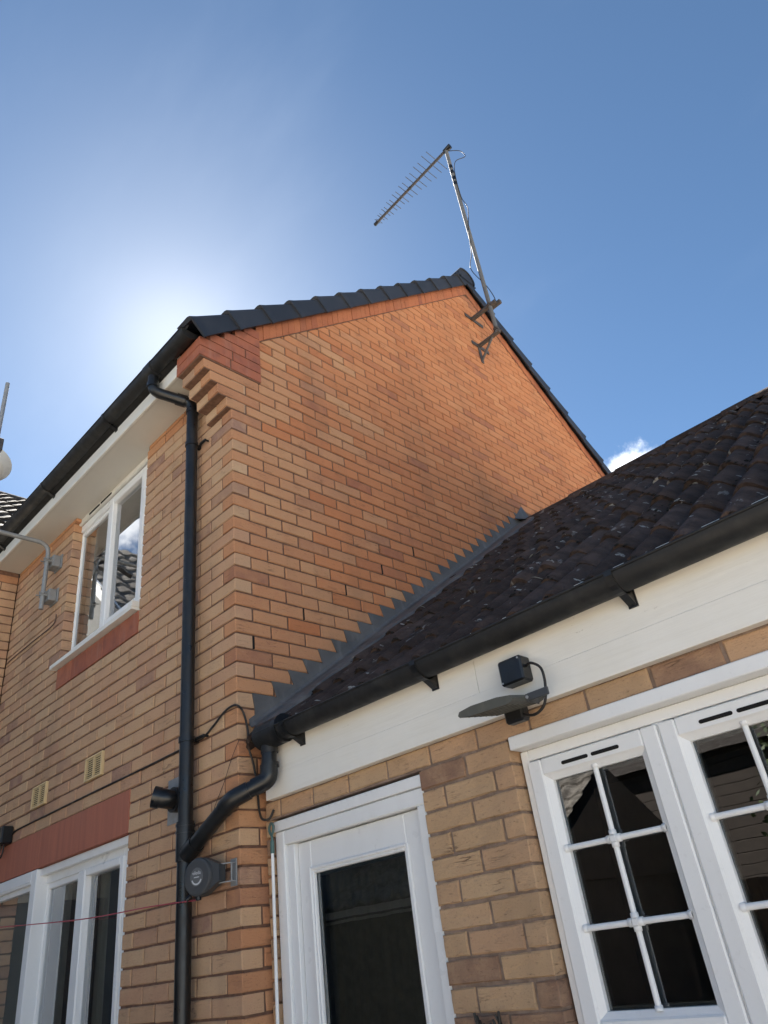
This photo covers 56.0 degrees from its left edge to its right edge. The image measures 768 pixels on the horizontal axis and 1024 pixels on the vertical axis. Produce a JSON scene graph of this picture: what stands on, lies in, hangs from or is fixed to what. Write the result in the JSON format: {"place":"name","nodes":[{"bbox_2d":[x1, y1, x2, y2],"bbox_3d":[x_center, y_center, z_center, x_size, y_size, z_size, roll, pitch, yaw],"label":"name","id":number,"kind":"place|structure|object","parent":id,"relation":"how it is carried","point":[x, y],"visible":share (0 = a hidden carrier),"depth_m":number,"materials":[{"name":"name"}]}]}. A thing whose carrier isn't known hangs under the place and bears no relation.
{"place":"outdoors","nodes":[
{"label":"outdoors","id":0,"kind":"place"},
{"bbox_2d":[0,0,767,497],"label":"sky","id":1,"kind":"structure","parent":0,"point":[163,163],"materials":[{"name":"blue"}]},
{"label":"ground","id":2,"kind":"structure","parent":0,"visible":0},
{"bbox_2d":[0,268,610,1023],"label":"brick house","id":3,"kind":"structure","parent":2,"relation":"on","point":[362,454],"depth_m":4.57,"materials":[{"name":"brick"}]},
{"bbox_2d":[0,826,13,858],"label":"outdoor sensor","id":4,"kind":"object","parent":3,"relation":"attached to","point":[6,835],"visible":1,"depth_m":4.78,"materials":[{"name":"black plastic"}]},
{"bbox_2d":[0,869,47,1023],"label":"glazed door","id":5,"kind":"structure","parent":3,"relation":"in","point":[23,897],"depth_m":4.43,"materials":[{"name":"white plastic"}]},
{"bbox_2d":[5,614,56,665],"bbox_3d":[-2.762,1.006,5.633,0.007,0.084,0.947,22,-42,-40],"label":"brown cable","id":6,"kind":"object","parent":3,"relation":"attached to","point":[35,639],"visible":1,"depth_m":5.55,"materials":[{"name":"plastic"}]},
{"bbox_2d":[0,382,63,609],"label":"cranked mast","id":7,"kind":"object","parent":3,"relation":"attached to","point":[50,596],"visible":1,"depth_m":5.56,"materials":[{"name":"metal"}]},
{"bbox_2d":[0,438,11,480],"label":"satellite dish","id":8,"kind":"object","parent":7,"relation":"attached to","point":[5,466],"visible":1,"depth_m":6.19,"materials":[{"name":"plastic"}]},
{"bbox_2d":[33,835,128,1023],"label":"kitchen window","id":9,"kind":"structure","parent":3,"relation":"in","point":[79,976],"depth_m":4.10,"materials":[{"name":"white plastic"}]},
{"bbox_2d":[49,456,147,670],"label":"window","id":10,"kind":"structure","parent":3,"relation":"in","point":[109,587],"depth_m":5.47,"materials":[{"name":"white plastic"}]},
{"bbox_2d":[0,327,197,550],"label":"gutter","id":11,"kind":"object","parent":3,"relation":"attached to","point":[178,343],"visible":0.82,"depth_m":4.95,"materials":[{"name":"black plastic"}]},
{"bbox_2d":[12,704,274,834],"bbox_3d":[-1.485,1.697,4.002,0.156,0.520,2.681,22,-42,-40],"label":"wall cable","id":12,"kind":"object","parent":3,"relation":"attached to","point":[250,754],"depth_m":3.47,"materials":[{"name":"black plastic"}]},
{"bbox_2d":[150,777,178,825],"bbox_3d":[-1.056,1.373,3.455,0.158,0.210,0.182,22,-42,-40],"label":"flue terminal","id":13,"kind":"object","parent":3,"relation":"attached to","point":[163,798],"visible":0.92,"depth_m":3.42,"materials":[{"name":"metal"}]},
{"bbox_2d":[147,374,208,1023],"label":"downpipe","id":14,"kind":"object","parent":3,"relation":"attached to","point":[185,823],"visible":0.94,"depth_m":3.53,"materials":[{"name":"black plastic"}]},
{"bbox_2d":[179,751,278,862],"bbox_3d":[-0.702,1.279,3.162,0.550,0.392,0.155,-24,-34,24],"label":"branch pipe","id":15,"kind":"object","parent":14,"relation":"attached to","point":[233,799],"visible":0.98,"depth_m":3.10,"materials":[{"name":"black plastic"}]},
{"bbox_2d":[184,857,237,901],"bbox_3d":[-0.732,1.538,3.044,0.245,0.163,0.070,-18,-32,16],"label":"clothes line reel","id":16,"kind":"object","parent":3,"relation":"attached to","point":[204,876],"visible":1,"depth_m":3.03,"materials":[{"name":"grey plastic"}]},
{"bbox_2d":[0,900,195,927],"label":"clothes line","id":17,"kind":"object","parent":16,"relation":"attached to","point":[102,915],"visible":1,"depth_m":3.49,"materials":[{"name":"plastic"}]},
{"bbox_2d":[214,741,238,807],"bbox_3d":[-0.720,1.212,3.260,0.214,0.311,0.013,-31,-38,33],"label":"loose wire","id":18,"kind":"object","parent":3,"relation":"attached to","point":[227,772],"visible":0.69,"depth_m":3.26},
{"bbox_2d":[374,144,501,363],"bbox_3d":[0.564,-2.768,8.315,0.378,3.344,1.489,22,-42,-40],"label":"television aerial","id":19,"kind":"object","parent":3,"relation":"attached to","point":[491,306],"visible":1,"depth_m":7.93,"materials":[{"name":"metal"}]},
{"bbox_2d":[246,387,767,1023],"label":"extension","id":20,"kind":"object","parent":2,"relation":"on","point":[588,845],"visible":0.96,"depth_m":2.52,"materials":[{"name":"brick"}]},
{"bbox_2d":[268,822,278,1023],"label":"hook rod","id":21,"kind":"object","parent":20,"relation":"attached to","point":[272,851],"visible":1,"depth_m":2.94,"materials":[{"name":"white plastic"}]},
{"bbox_2d":[473,1011,502,1023],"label":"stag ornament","id":22,"kind":"object","parent":20,"relation":"attached to","point":[478,1021],"visible":1,"depth_m":2.12,"materials":[{"name":"metal"}]},
{"bbox_2d":[458,655,548,725],"bbox_3d":[0.406,0.548,2.303,0.228,0.208,0.295,22,-42,-40],"label":"floodlight","id":23,"kind":"object","parent":20,"relation":"attached to","point":[515,671],"visible":1,"depth_m":2.31,"materials":[{"name":"black plastic"}]},
{"bbox_2d":[252,497,767,753],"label":"gutter","id":24,"kind":"object","parent":20,"relation":"attached to","point":[623,581],"visible":1,"depth_m":2.33,"materials":[{"name":"black plastic"}]},
{"bbox_2d":[508,650,767,1023],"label":"window","id":25,"kind":"structure","parent":20,"relation":"in","point":[661,725],"depth_m":2.03,"materials":[{"name":"white plastic"}]}
]}

